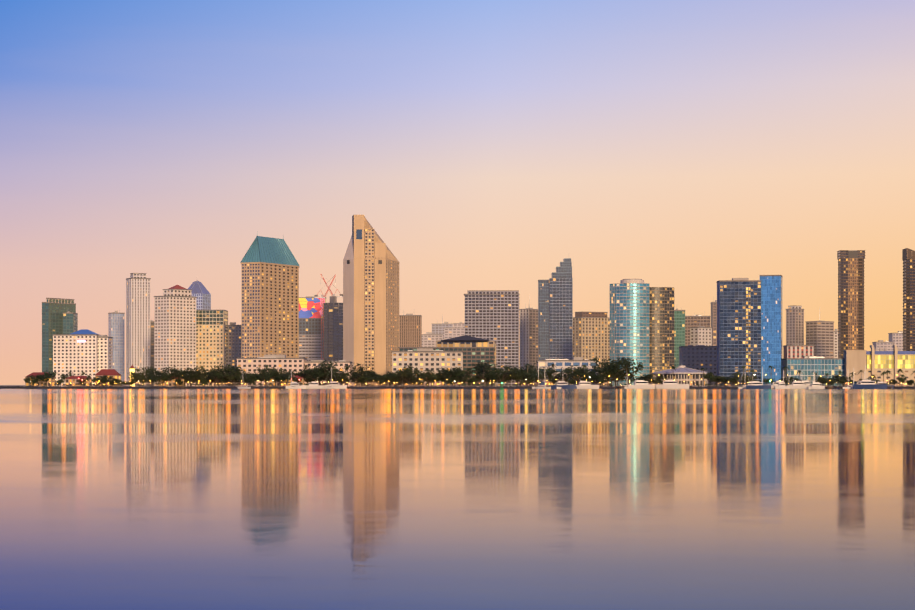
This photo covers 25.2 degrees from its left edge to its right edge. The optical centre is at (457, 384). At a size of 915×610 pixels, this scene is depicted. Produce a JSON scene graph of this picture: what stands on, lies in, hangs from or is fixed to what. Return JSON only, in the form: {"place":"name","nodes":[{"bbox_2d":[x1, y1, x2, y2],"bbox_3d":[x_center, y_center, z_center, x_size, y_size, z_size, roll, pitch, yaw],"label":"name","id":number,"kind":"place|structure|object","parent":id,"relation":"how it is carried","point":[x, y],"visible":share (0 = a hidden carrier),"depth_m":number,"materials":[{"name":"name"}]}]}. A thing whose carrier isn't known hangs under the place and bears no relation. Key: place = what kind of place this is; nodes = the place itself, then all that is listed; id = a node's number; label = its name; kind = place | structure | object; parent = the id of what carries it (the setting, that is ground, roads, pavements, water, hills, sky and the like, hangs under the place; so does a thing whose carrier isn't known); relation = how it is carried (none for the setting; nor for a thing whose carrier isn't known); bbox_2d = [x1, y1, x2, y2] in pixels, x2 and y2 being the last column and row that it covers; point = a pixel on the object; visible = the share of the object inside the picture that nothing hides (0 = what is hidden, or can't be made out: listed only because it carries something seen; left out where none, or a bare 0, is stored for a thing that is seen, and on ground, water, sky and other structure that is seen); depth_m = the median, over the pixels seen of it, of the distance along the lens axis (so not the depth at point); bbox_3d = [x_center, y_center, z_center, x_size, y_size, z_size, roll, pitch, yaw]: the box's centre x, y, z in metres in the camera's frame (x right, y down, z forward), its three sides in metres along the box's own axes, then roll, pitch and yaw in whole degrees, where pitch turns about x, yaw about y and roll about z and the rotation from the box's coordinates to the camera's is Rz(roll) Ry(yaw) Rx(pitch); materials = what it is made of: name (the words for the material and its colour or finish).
{"place":"outdoors","nodes":[
{"label":"outdoors","id":0,"kind":"place"},
{"bbox_2d":[188,280,210,309],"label":"skyscraper","id":1,"kind":"structure","parent":0,"point":[200,292],"depth_m":2613.30,"materials":[{"name":"grey glass"}]},
{"bbox_2d":[226,322,240,385],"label":"building","id":2,"kind":"structure","parent":0,"point":[233,341],"depth_m":2073.36,"materials":[{"name":"grey glass"}]},
{"bbox_2d":[240,235,299,357],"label":"skyscraper","id":3,"kind":"structure","parent":0,"point":[269,295],"depth_m":1868.75,"materials":[{"name":"beige concrete"}]},
{"bbox_2d":[322,296,342,360],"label":"tower under construction","id":4,"kind":"structure","parent":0,"point":[333,329],"depth_m":2156.85,"materials":[{"name":"grey glass"}]},
{"bbox_2d":[343,215,398,385],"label":"skyscraper","id":5,"kind":"structure","parent":0,"point":[370,298],"depth_m":1904.62,"materials":[{"name":"beige concrete"}]},
{"bbox_2d":[422,332,442,346],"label":"block","id":6,"kind":"structure","parent":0,"point":[429,339],"depth_m":2750.16,"materials":[{"name":"beige concrete"}]},
{"bbox_2d":[432,321,452,339],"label":"block","id":7,"kind":"structure","parent":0,"point":[437,328],"depth_m":2900.09,"materials":[{"name":"grey concrete"}]},
{"bbox_2d":[444,327,464,339],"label":"block","id":8,"kind":"structure","parent":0,"point":[452,332],"depth_m":2799.68,"materials":[{"name":"beige concrete"}]},
{"bbox_2d":[0,389,914,609],"bbox_3d":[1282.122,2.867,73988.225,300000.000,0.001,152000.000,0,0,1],"label":"water","id":9,"kind":"structure","parent":0,"point":[457,499],"depth_m":51.23,"materials":[{"name":"liquid"}]},
{"bbox_2d":[301,380,323,388],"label":"yacht","id":10,"kind":"object","parent":9,"relation":"on","point":[313,385],"visible":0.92,"depth_m":1641.86,"materials":[{"name":"white plastic"}]},
{"bbox_2d":[324,380,346,388],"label":"yacht","id":11,"kind":"object","parent":9,"relation":"on","point":[336,384],"visible":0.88,"depth_m":1641.76,"materials":[{"name":"white plastic"}]},
{"bbox_2d":[0,386,914,388],"bbox_3d":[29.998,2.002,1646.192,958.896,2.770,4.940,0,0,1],"label":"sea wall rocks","id":12,"kind":"object","parent":9,"relation":"in","point":[350,387],"visible":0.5,"depth_m":1648.08,"materials":[{"name":"black stone"}]},
{"bbox_2d":[551,376,576,388],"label":"yacht","id":13,"kind":"object","parent":9,"relation":"on","point":[563,384],"visible":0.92,"depth_m":1635.99,"materials":[{"name":"blue plastic"}]},
{"bbox_2d":[576,376,598,388],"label":"yacht","id":14,"kind":"object","parent":9,"relation":"on","point":[584,385],"visible":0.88,"depth_m":1637.06,"materials":[{"name":"white plastic"}]},
{"bbox_2d":[627,378,655,388],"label":"yacht","id":15,"kind":"object","parent":9,"relation":"on","point":[640,384],"visible":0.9,"depth_m":1635.19,"materials":[{"name":"white plastic"}]},
{"bbox_2d":[656,378,688,388],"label":"yacht","id":16,"kind":"object","parent":9,"relation":"on","point":[669,384],"visible":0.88,"depth_m":1635.11,"materials":[{"name":"white plastic"}]},
{"bbox_2d":[746,378,770,388],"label":"yacht","id":17,"kind":"object","parent":9,"relation":"on","point":[756,385],"visible":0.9,"depth_m":1598.02,"materials":[{"name":"blue plastic"}]},
{"bbox_2d":[786,381,811,388],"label":"yacht","id":18,"kind":"object","parent":9,"relation":"on","point":[797,385],"visible":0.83,"depth_m":1595.64,"materials":[{"name":"white plastic"}]},
{"bbox_2d":[808,381,824,388],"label":"yacht","id":19,"kind":"object","parent":9,"relation":"on","point":[815,385],"visible":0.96,"depth_m":1591.27,"materials":[{"name":"white plastic"}]},
{"bbox_2d":[853,376,886,388],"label":"yacht","id":20,"kind":"object","parent":9,"relation":"on","point":[867,384],"visible":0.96,"depth_m":1593.33,"materials":[{"name":"blue plastic"}]},
{"bbox_2d":[0,0,914,384],"label":"sky","id":21,"kind":"structure","parent":0,"point":[687,146],"materials":[{"name":"orange"}]},
{"bbox_2d":[9,386,911,386],"bbox_3d":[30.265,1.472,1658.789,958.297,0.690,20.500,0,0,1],"label":"promenade","id":22,"kind":"structure","parent":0,"point":[386,386],"depth_m":1650.19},
{"bbox_2d":[610,279,649,385],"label":"skyscraper","id":23,"kind":"structure","parent":0,"point":[629,318],"depth_m":1848.84,"materials":[{"name":"teal glass"}]},
{"bbox_2d":[649,287,673,383],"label":"skyscraper","id":24,"kind":"structure","parent":0,"point":[661,329],"depth_m":1876.17,"materials":[{"name":"brown glass"}]},
{"bbox_2d":[690,326,711,345],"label":"white block","id":25,"kind":"structure","parent":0,"point":[700,335],"depth_m":2100.52,"materials":[{"name":"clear glass"}]},
{"bbox_2d":[710,300,716,345],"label":"building","id":26,"kind":"structure","parent":0,"point":[714,320],"depth_m":2594.06,"materials":[{"name":"grey glass"}]},
{"bbox_2d":[786,305,803,344],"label":"high-rise building","id":27,"kind":"structure","parent":0,"point":[794,324],"depth_m":2348.03,"materials":[{"name":"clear glass"}]},
{"bbox_2d":[834,329,837,357],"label":"building","id":28,"kind":"structure","parent":0,"point":[835,343],"depth_m":2391.77,"materials":[{"name":"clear glass"}]},
{"bbox_2d":[872,340,894,350],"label":"block","id":29,"kind":"structure","parent":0,"point":[879,344],"depth_m":2490.50,"materials":[{"name":"beige concrete"}]},
{"bbox_2d":[888,331,902,350],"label":"block","id":30,"kind":"structure","parent":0,"point":[897,338],"depth_m":2490.27,"materials":[{"name":"beige concrete"}]},
{"label":"ground","id":31,"kind":"structure","parent":0,"visible":0},
{"bbox_2d":[25,372,54,385],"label":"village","id":32,"kind":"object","parent":31,"relation":"on","point":[50,381],"visible":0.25,"depth_m":1705.68,"materials":[{"name":"red tile"}]},
{"bbox_2d":[38,370,54,385],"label":"tree","id":33,"kind":"object","parent":31,"relation":"on","point":[47,375],"visible":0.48,"depth_m":1701.71,"materials":[{"name":"green plant"}]},
{"bbox_2d":[42,298,75,373],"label":"building","id":34,"kind":"structure","parent":31,"relation":"on","point":[54,310],"depth_m":2161.12,"materials":[{"name":"green glass"}]},
{"bbox_2d":[63,310,77,333],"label":"building","id":35,"kind":"structure","parent":31,"relation":"on","point":[70,322],"depth_m":2171.82,"materials":[{"name":"teal glass"}]},
{"bbox_2d":[53,329,98,385],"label":"building","id":36,"kind":"structure","parent":31,"relation":"on","point":[76,352],"depth_m":1805.24,"materials":[{"name":"beige concrete"}]},
{"bbox_2d":[65,376,91,385],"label":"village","id":37,"kind":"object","parent":31,"relation":"on","point":[71,380],"visible":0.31,"depth_m":1695.07,"materials":[{"name":"concrete"}]},
{"bbox_2d":[97,335,112,371],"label":"building","id":38,"kind":"structure","parent":31,"relation":"on","point":[105,351],"depth_m":1810.97,"materials":[{"name":"beige concrete"}]},
{"bbox_2d":[95,369,120,385],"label":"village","id":39,"kind":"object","parent":31,"relation":"on","point":[114,373],"visible":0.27,"depth_m":1705.91,"materials":[{"name":"red tile"}]},
{"bbox_2d":[108,311,124,385],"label":"building","id":40,"kind":"structure","parent":31,"relation":"on","point":[116,325],"depth_m":2310.17,"materials":[{"name":"grey metal"}]},
{"bbox_2d":[126,273,150,385],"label":"skyscraper","id":41,"kind":"structure","parent":31,"relation":"on","point":[138,320],"depth_m":2160.49,"materials":[{"name":"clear glass"}]},
{"bbox_2d":[134,366,158,383],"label":"tree","id":42,"kind":"object","parent":31,"relation":"on","point":[147,370],"visible":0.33,"depth_m":1707.25,"materials":[{"name":"green plant"}]},
{"bbox_2d":[138,372,157,382],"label":"tree","id":43,"kind":"object","parent":31,"relation":"on","point":[149,378],"visible":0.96,"depth_m":1684.65,"materials":[{"name":"green plant"}]},
{"bbox_2d":[150,320,154,385],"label":"high-rise building","id":44,"kind":"structure","parent":31,"relation":"on","point":[152,342],"depth_m":2180.01,"materials":[{"name":"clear glass"}]},
{"bbox_2d":[158,377,183,385],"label":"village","id":45,"kind":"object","parent":31,"relation":"on","point":[171,382],"visible":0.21,"depth_m":1703.65,"materials":[{"name":"concrete"}]},
{"bbox_2d":[161,367,186,382],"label":"tree","id":46,"kind":"object","parent":31,"relation":"on","point":[174,373],"visible":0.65,"depth_m":1697.68,"materials":[{"name":"green plant"}]},
{"bbox_2d":[154,285,196,385],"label":"high-rise building","id":47,"kind":"structure","parent":31,"relation":"on","point":[175,325],"depth_m":2014.42,"materials":[{"name":"beige concrete"}]},
{"bbox_2d":[181,370,197,385],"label":"tree","id":48,"kind":"object","parent":31,"relation":"on","point":[187,376],"visible":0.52,"depth_m":1695.91,"materials":[{"name":"green plant"}]},
{"bbox_2d":[184,366,206,385],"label":"tree","id":49,"kind":"object","parent":31,"relation":"on","point":[192,371],"visible":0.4,"depth_m":1695.28,"materials":[{"name":"green plant"}]},
{"bbox_2d":[196,310,227,385],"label":"high-rise building","id":50,"kind":"structure","parent":31,"relation":"on","point":[211,338],"depth_m":2053.74,"materials":[{"name":"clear glass"}]},
{"bbox_2d":[208,370,225,382],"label":"tree","id":51,"kind":"object","parent":31,"relation":"on","point":[213,373],"visible":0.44,"depth_m":1693.54,"materials":[{"name":"green plant"}]},
{"bbox_2d":[211,363,245,385],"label":"tree","id":52,"kind":"object","parent":31,"relation":"on","point":[222,369],"visible":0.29,"depth_m":1694.78,"materials":[{"name":"green plant"}]},
{"bbox_2d":[255,368,277,385],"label":"tree","id":53,"kind":"object","parent":31,"relation":"on","point":[267,374],"visible":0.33,"depth_m":1690.86,"materials":[{"name":"green plant"}]},
{"bbox_2d":[236,353,306,385],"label":"building","id":54,"kind":"structure","parent":31,"relation":"on","point":[250,365],"depth_m":1792.14,"materials":[{"name":"beige concrete"}]},
{"bbox_2d":[263,367,286,383],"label":"tree","id":55,"kind":"object","parent":31,"relation":"on","point":[272,369],"visible":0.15,"depth_m":1697.93,"materials":[{"name":"green plant"}]},
{"bbox_2d":[275,372,295,385],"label":"tree","id":56,"kind":"object","parent":31,"relation":"on","point":[287,376],"visible":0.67,"depth_m":1690.49,"materials":[{"name":"green plant"}]},
{"bbox_2d":[269,375,303,385],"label":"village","id":57,"kind":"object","parent":31,"relation":"on","point":[283,382],"visible":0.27,"depth_m":1701.98,"materials":[{"name":"glass"}]},
{"bbox_2d":[299,296,325,360],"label":"building","id":58,"kind":"structure","parent":31,"relation":"on","point":[309,328],"depth_m":2202.54,"materials":[{"name":"multicoloured glass"}]},
{"bbox_2d":[301,365,326,380],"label":"tree","id":59,"kind":"object","parent":31,"relation":"on","point":[312,371],"visible":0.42,"depth_m":1690.89,"materials":[{"name":"green plant"}]},
{"bbox_2d":[314,274,335,359],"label":"tower crane","id":60,"kind":"object","parent":31,"relation":"on","point":[322,296],"visible":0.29,"depth_m":2154.43,"materials":[{"name":"red metal"}]},
{"bbox_2d":[311,360,338,384],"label":"tree","id":61,"kind":"object","parent":31,"relation":"on","point":[329,366],"visible":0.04,"depth_m":1691.77,"materials":[{"name":"green plant"}]},
{"bbox_2d":[304,360,351,385],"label":"building","id":62,"kind":"structure","parent":31,"relation":"on","point":[340,364],"depth_m":1801.28,"materials":[{"name":"beige concrete"}]},
{"bbox_2d":[334,371,355,384],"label":"tree","id":63,"kind":"object","parent":31,"relation":"on","point":[347,379],"visible":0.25,"depth_m":1692.18,"materials":[{"name":"green plant"}]},
{"bbox_2d":[340,362,372,385],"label":"tree","id":64,"kind":"object","parent":31,"relation":"on","point":[359,371],"visible":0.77,"depth_m":1695.76,"materials":[{"name":"green plant"}]},
{"bbox_2d":[396,364,419,385],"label":"tree","id":65,"kind":"object","parent":31,"relation":"on","point":[408,369],"visible":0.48,"depth_m":1703.30,"materials":[{"name":"green plant"}]},
{"bbox_2d":[397,371,422,384],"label":"tree","id":66,"kind":"object","parent":31,"relation":"on","point":[410,375],"visible":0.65,"depth_m":1696.36,"materials":[{"name":"green plant"}]},
{"bbox_2d":[399,314,421,346],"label":"brown tower","id":67,"kind":"structure","parent":31,"relation":"on","point":[410,330],"depth_m":2300.41,"materials":[{"name":"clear glass"}]},
{"bbox_2d":[391,348,462,385],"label":"building","id":68,"kind":"structure","parent":31,"relation":"on","point":[421,359],"depth_m":1759.75,"materials":[{"name":"beige concrete"}]},
{"bbox_2d":[421,369,442,385],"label":"tree","id":69,"kind":"object","parent":31,"relation":"on","point":[430,372],"visible":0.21,"depth_m":1698.45,"materials":[{"name":"green plant"}]},
{"bbox_2d":[398,335,494,385],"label":"building","id":70,"kind":"structure","parent":31,"relation":"on","point":[473,349],"depth_m":1799.43,"materials":[{"name":"beige concrete"}]},
{"bbox_2d":[434,367,458,385],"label":"tree","id":71,"kind":"object","parent":31,"relation":"on","point":[444,372],"visible":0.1,"depth_m":1692.48,"materials":[{"name":"green plant"}]},
{"bbox_2d":[447,368,472,385],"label":"tree","id":72,"kind":"object","parent":31,"relation":"on","point":[462,375],"visible":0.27,"depth_m":1690.35,"materials":[{"name":"green plant"}]},
{"bbox_2d":[470,356,498,385],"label":"tree","id":73,"kind":"object","parent":31,"relation":"on","point":[482,366],"visible":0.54,"depth_m":1689.47,"materials":[{"name":"green plant"}]},
{"bbox_2d":[468,361,500,383],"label":"tree","id":74,"kind":"object","parent":31,"relation":"on","point":[485,372],"visible":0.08,"depth_m":1697.97,"materials":[{"name":"green plant"}]},
{"bbox_2d":[464,290,519,385],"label":"high-rise building","id":75,"kind":"structure","parent":31,"relation":"on","point":[492,315],"depth_m":1998.68,"materials":[{"name":"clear glass"}]},
{"bbox_2d":[484,362,513,384],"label":"tree","id":76,"kind":"object","parent":31,"relation":"on","point":[506,369],"visible":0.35,"depth_m":1696.60,"materials":[{"name":"green plant"}]},
{"bbox_2d":[520,300,537,385],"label":"building","id":77,"kind":"structure","parent":31,"relation":"on","point":[528,335],"depth_m":2252.79,"materials":[{"name":"grey concrete"}]},
{"bbox_2d":[518,373,541,385],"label":"tree","id":78,"kind":"object","parent":31,"relation":"on","point":[526,376],"visible":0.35,"depth_m":1695.45,"materials":[{"name":"green plant"}]},
{"bbox_2d":[520,362,550,385],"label":"tree","id":79,"kind":"object","parent":31,"relation":"on","point":[532,368],"visible":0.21,"depth_m":1743.15,"materials":[{"name":"green plant"}]},
{"bbox_2d":[538,258,572,359],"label":"tower","id":80,"kind":"structure","parent":31,"relation":"on","point":[555,316],"depth_m":2047.94,"materials":[{"name":"grey glass"}]},
{"bbox_2d":[548,365,575,380],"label":"tree","id":81,"kind":"object","parent":31,"relation":"on","point":[563,371],"visible":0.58,"depth_m":1695.77,"materials":[{"name":"green plant"}]},
{"bbox_2d":[536,357,598,385],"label":"building","id":82,"kind":"structure","parent":31,"relation":"on","point":[567,363],"depth_m":1757.70,"materials":[{"name":"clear glass"}]},
{"bbox_2d":[567,365,588,384],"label":"tree","id":83,"kind":"object","parent":31,"relation":"on","point":[576,370],"visible":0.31,"depth_m":1742.74,"materials":[{"name":"green plant"}]},
{"bbox_2d":[569,370,595,380],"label":"tree","id":84,"kind":"object","parent":31,"relation":"on","point":[582,374],"visible":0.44,"depth_m":1706.28,"materials":[{"name":"green plant"}]},
{"bbox_2d":[573,311,609,385],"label":"tan block","id":85,"kind":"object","parent":31,"relation":"on","point":[591,335],"visible":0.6,"depth_m":2206.04,"materials":[{"name":"beige concrete"}]},
{"bbox_2d":[587,373,606,384],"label":"tree","id":86,"kind":"object","parent":31,"relation":"on","point":[597,377],"visible":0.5,"depth_m":1691.73,"materials":[{"name":"green plant"}]},
{"bbox_2d":[590,357,624,384],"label":"tree","id":87,"kind":"object","parent":31,"relation":"on","point":[607,362],"visible":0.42,"depth_m":1719.33,"materials":[{"name":"green plant"}]},
{"bbox_2d":[592,363,627,384],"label":"tree","id":88,"kind":"object","parent":31,"relation":"on","point":[608,370],"visible":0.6,"depth_m":1706.77,"materials":[{"name":"green plant"}]},
{"bbox_2d":[610,369,628,385],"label":"tree","id":89,"kind":"object","parent":31,"relation":"on","point":[621,378],"visible":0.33,"depth_m":1710.52,"materials":[{"name":"green plant"}]},
{"bbox_2d":[615,356,643,384],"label":"tree","id":90,"kind":"object","parent":31,"relation":"on","point":[638,367],"visible":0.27,"depth_m":1710.74,"materials":[{"name":"green plant"}]},
{"bbox_2d":[674,307,684,367],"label":"teal tower","id":91,"kind":"structure","parent":31,"relation":"on","point":[679,328],"depth_m":2095.67,"materials":[{"name":"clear glass"}]},
{"bbox_2d":[653,366,709,385],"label":"round pavilion","id":92,"kind":"object","parent":31,"relation":"on","point":[680,375],"visible":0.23,"depth_m":1729.23,"materials":[{"name":"grey glass"}]},
{"bbox_2d":[685,315,709,345],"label":"building","id":93,"kind":"structure","parent":31,"relation":"on","point":[695,320],"depth_m":2294.95,"materials":[{"name":"grey concrete"}]},
{"bbox_2d":[679,345,716,385],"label":"building","id":94,"kind":"structure","parent":31,"relation":"on","point":[697,357],"depth_m":1945.37,"materials":[{"name":"black glass"}]},
{"bbox_2d":[700,372,716,384],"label":"tree","id":95,"kind":"object","parent":31,"relation":"on","point":[710,376],"visible":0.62,"depth_m":1689.86,"materials":[{"name":"green plant"}]},
{"bbox_2d":[730,371,746,385],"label":"tree","id":96,"kind":"object","parent":31,"relation":"on","point":[736,376],"visible":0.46,"depth_m":1693.96,"materials":[{"name":"green plant"}]},
{"bbox_2d":[716,275,782,385],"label":"skyscraper","id":97,"kind":"structure","parent":31,"relation":"on","point":[749,324],"depth_m":1795.23,"materials":[{"name":"blue glass"}]},
{"bbox_2d":[783,345,813,357],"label":"building","id":98,"kind":"structure","parent":31,"relation":"on","point":[795,351],"depth_m":1943.76,"materials":[{"name":"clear glass"}]},
{"bbox_2d":[782,356,844,385],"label":"building","id":99,"kind":"structure","parent":31,"relation":"on","point":[807,366],"depth_m":1794.10,"materials":[{"name":"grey glass"}]},
{"bbox_2d":[805,320,833,357],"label":"tan block","id":100,"kind":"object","parent":31,"relation":"on","point":[819,335],"visible":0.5,"depth_m":2349.50,"materials":[{"name":"beige concrete"}]},
{"bbox_2d":[837,250,864,357],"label":"skyscraper","id":101,"kind":"structure","parent":31,"relation":"on","point":[850,299],"depth_m":2093.37,"materials":[{"name":"brown glass"}]},
{"bbox_2d":[843,350,866,385],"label":"building","id":102,"kind":"structure","parent":31,"relation":"on","point":[855,360],"depth_m":1783.57,"materials":[{"name":"beige concrete"}]},
{"bbox_2d":[866,345,914,385],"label":"building","id":103,"kind":"structure","parent":31,"relation":"on","point":[879,362],"depth_m":1793.67,"materials":[{"name":"yellow glass"}]},
{"bbox_2d":[902,248,914,350],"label":"skyscraper","id":104,"kind":"structure","parent":31,"relation":"on","point":[908,257],"depth_m":2043.63,"materials":[{"name":"brown glass"}]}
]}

